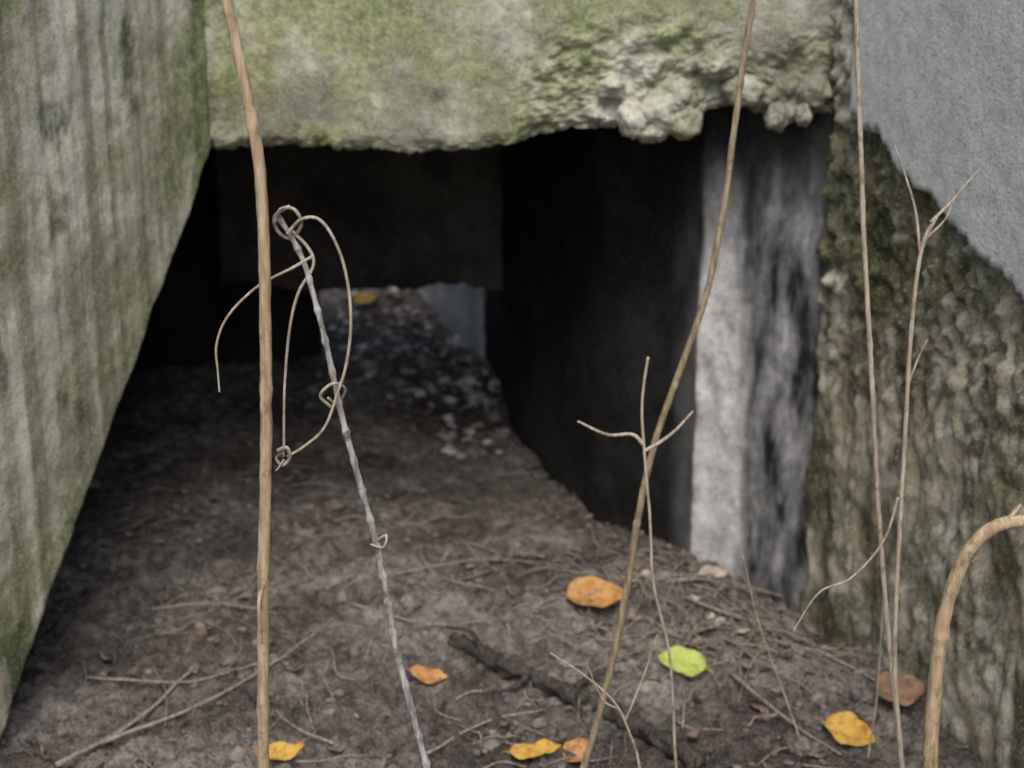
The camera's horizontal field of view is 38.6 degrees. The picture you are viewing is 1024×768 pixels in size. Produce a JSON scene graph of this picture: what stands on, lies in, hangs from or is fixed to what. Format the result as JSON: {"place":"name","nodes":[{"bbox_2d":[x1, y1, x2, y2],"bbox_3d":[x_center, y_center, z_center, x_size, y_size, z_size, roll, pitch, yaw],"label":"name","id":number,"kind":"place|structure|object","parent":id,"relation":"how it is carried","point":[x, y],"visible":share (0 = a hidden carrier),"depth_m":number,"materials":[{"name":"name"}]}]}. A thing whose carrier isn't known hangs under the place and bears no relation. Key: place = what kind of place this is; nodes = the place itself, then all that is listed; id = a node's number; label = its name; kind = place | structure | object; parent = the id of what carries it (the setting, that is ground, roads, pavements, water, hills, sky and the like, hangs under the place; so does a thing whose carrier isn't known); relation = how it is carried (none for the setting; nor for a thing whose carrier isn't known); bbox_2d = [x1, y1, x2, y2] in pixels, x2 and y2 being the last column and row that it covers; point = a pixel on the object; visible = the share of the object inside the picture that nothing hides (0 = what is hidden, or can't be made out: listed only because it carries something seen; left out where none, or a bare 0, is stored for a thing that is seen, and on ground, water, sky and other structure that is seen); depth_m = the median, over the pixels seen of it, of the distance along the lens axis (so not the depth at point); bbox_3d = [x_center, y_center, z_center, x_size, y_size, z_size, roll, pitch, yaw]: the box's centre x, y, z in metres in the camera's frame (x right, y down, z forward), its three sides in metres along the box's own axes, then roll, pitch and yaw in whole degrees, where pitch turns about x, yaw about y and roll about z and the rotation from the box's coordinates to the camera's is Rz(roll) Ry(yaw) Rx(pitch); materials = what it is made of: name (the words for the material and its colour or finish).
{"place":"outdoors","nodes":[
{"label":"outdoors","id":0,"kind":"place"},
{"bbox_2d":[0,286,982,767],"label":"ground","id":1,"kind":"structure","parent":0,"point":[90,622],"depth_m":3.08,"materials":[{"name":"soil"}]},
{"bbox_2d":[0,0,210,735],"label":"concrete wing wall","id":2,"kind":"structure","parent":1,"relation":"on","point":[105,138],"depth_m":2.60,"materials":[{"name":"grey concrete"}]},
{"bbox_2d":[221,0,272,767],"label":"dry plant stem","id":3,"kind":"object","parent":1,"relation":"on","point":[263,565],"visible":1,"depth_m":1.60,"materials":[{"name":"brown plant"}]},
{"bbox_2d":[247,741,304,759],"bbox_3d":[-0.409,0.636,2.530,0.100,0.018,0.048,0,15,0],"label":"fallen leaf","id":4,"kind":"object","parent":1,"relation":"on","point":[280,750],"visible":0.83,"depth_m":2.54,"materials":[{"name":"yellow plant"}]},
{"bbox_2d":[215,205,430,767],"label":"dry vine","id":5,"kind":"object","parent":1,"relation":"on","point":[337,402],"visible":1,"depth_m":1.66,"materials":[{"name":"grey plant"}]},
{"bbox_2d":[306,287,521,458],"bbox_3d":[-0.256,-0.315,4.985,0.756,0.581,2.021,0,15,0],"label":"rubble","id":6,"kind":"object","parent":1,"relation":"on","point":[468,378],"visible":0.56,"depth_m":4.70,"materials":[{"name":"stone"}]},
{"bbox_2d":[351,292,377,303],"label":"fallen leaf","id":7,"kind":"object","parent":6,"relation":"on","point":[362,298],"visible":0.94,"depth_m":5.15,"materials":[{"name":"plant"}]},
{"bbox_2d":[405,664,449,683],"bbox_3d":[-0.161,0.548,2.760,0.088,0.022,0.045,0,15,0],"label":"fallen leaf","id":8,"kind":"object","parent":1,"relation":"on","point":[421,673],"visible":0.95,"depth_m":2.77,"materials":[{"name":"orange plant"}]},
{"bbox_2d":[0,386,879,767],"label":"soil clods","id":9,"kind":"object","parent":1,"relation":"on","point":[412,604],"visible":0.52,"depth_m":3.00,"materials":[{"name":"soil"}]},
{"bbox_2d":[128,94,836,617],"bbox_3d":[-0.475,-0.294,4.286,2.950,1.370,4.272,0,15,0],"label":"culvert passage","id":10,"kind":"object","parent":1,"relation":"on","point":[558,278],"visible":0.54,"depth_m":3.52,"materials":[{"name":"concrete"}]},
{"bbox_2d":[204,0,842,154],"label":"concrete lintel","id":11,"kind":"structure","parent":10,"relation":"on","point":[409,77],"depth_m":2.94,"materials":[{"name":"concrete"}]},
{"bbox_2d":[596,51,834,142],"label":"aggregate lumps","id":12,"kind":"object","parent":11,"relation":"on","point":[657,115],"visible":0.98,"depth_m":2.92,"materials":[{"name":"concrete"}]},
{"bbox_2d":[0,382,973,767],"bbox_3d":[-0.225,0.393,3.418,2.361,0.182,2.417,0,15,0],"label":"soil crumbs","id":13,"kind":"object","parent":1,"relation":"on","point":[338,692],"visible":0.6,"depth_m":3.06,"materials":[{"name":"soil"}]},
{"bbox_2d":[8,419,969,767],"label":"twig litter","id":14,"kind":"object","parent":1,"relation":"on","point":[668,581],"visible":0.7,"depth_m":2.96,"materials":[{"name":"brown plant"}]},
{"bbox_2d":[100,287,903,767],"bbox_3d":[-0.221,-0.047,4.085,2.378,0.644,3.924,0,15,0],"label":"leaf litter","id":15,"kind":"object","parent":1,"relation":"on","point":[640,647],"visible":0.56,"depth_m":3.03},
{"bbox_2d":[499,739,561,758],"bbox_3d":[0.034,0.632,2.527,0.106,0.021,0.043,-5,16,-19],"label":"fallen leaf","id":16,"kind":"object","parent":1,"relation":"on","point":[526,750],"visible":1,"depth_m":2.53,"materials":[{"name":"yellow plant"}]},
{"bbox_2d":[562,738,587,762],"bbox_3d":[0.112,0.645,2.561,0.062,0.027,0.058,0,15,0],"label":"fallen leaf","id":17,"kind":"object","parent":1,"relation":"on","point":[577,746],"visible":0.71,"depth_m":2.57,"materials":[{"name":"orange plant"}]},
{"bbox_2d":[445,625,706,767],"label":"fallen branch","id":18,"kind":"object","parent":1,"relation":"on","point":[504,668],"visible":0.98,"depth_m":2.70,"materials":[{"name":"brown wood"}]},
{"bbox_2d":[331,286,832,655],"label":"leaf litter","id":19,"kind":"object","parent":1,"relation":"on","point":[401,321],"visible":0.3,"depth_m":4.73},
{"bbox_2d":[556,576,622,606],"bbox_3d":[0.162,0.433,3.035,0.143,0.043,0.081,0,15,0],"label":"fallen leaf","id":20,"kind":"object","parent":1,"relation":"on","point":[610,593],"visible":0.96,"depth_m":3.05,"materials":[{"name":"orange plant"}]},
{"bbox_2d":[550,635,657,767],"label":"twig","id":21,"kind":"object","parent":1,"relation":"on","point":[616,706],"visible":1,"depth_m":2.09,"materials":[{"name":"brown wood"}]},
{"bbox_2d":[577,357,693,767],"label":"forked twig","id":22,"kind":"object","parent":1,"relation":"on","point":[642,441],"visible":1,"depth_m":2.16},
{"bbox_2d":[580,0,755,767],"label":"dry plant stem","id":23,"kind":"object","parent":1,"relation":"on","point":[612,660],"visible":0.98,"depth_m":2.28,"materials":[{"name":"brown plant"}]},
{"bbox_2d":[658,645,713,676],"bbox_3d":[0.332,0.532,2.804,0.070,0.035,0.092,-10,18,-32],"label":"fallen leaf","id":24,"kind":"object","parent":1,"relation":"on","point":[689,662],"visible":0.97,"depth_m":2.82,"materials":[{"name":"green plant"}]},
{"bbox_2d":[695,565,729,577],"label":"fallen leaf","id":25,"kind":"object","parent":1,"relation":"on","point":[716,571],"visible":1,"depth_m":3.20,"materials":[{"name":"beige plant"}]},
{"bbox_2d":[815,711,875,745],"bbox_3d":[0.596,0.615,2.609,0.099,0.037,0.069,0,15,0],"label":"fallen leaf","id":26,"kind":"object","parent":1,"relation":"on","point":[848,727],"visible":0.96,"depth_m":2.62,"materials":[{"name":"yellow plant"}]},
{"bbox_2d":[854,0,904,765],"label":"dry plant stem","id":27,"kind":"object","parent":1,"relation":"on","point":[868,320],"visible":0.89,"depth_m":2.00,"materials":[{"name":"brown plant"}]},
{"bbox_2d":[792,143,984,767],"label":"dry branching twig","id":28,"kind":"object","parent":1,"relation":"on","point":[921,247],"visible":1,"depth_m":2.00,"materials":[{"name":"brown plant"}]},
{"bbox_2d":[866,672,924,705],"bbox_3d":[0.703,0.557,2.677,0.107,0.043,0.059,0,15,0],"label":"fallen leaf","id":29,"kind":"object","parent":1,"relation":"on","point":[910,688],"visible":0.81,"depth_m":2.69,"materials":[{"name":"brown plant"}]},
{"bbox_2d":[799,0,1023,767],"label":"concrete wing wall","id":30,"kind":"structure","parent":1,"relation":"on","point":[942,89],"depth_m":2.59,"materials":[{"name":"grey concrete"}]},
{"bbox_2d":[923,504,1023,767],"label":"dry plant stem","id":31,"kind":"object","parent":1,"relation":"on","point":[979,538],"visible":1,"depth_m":1.62,"materials":[{"name":"beige plant"}]}
]}

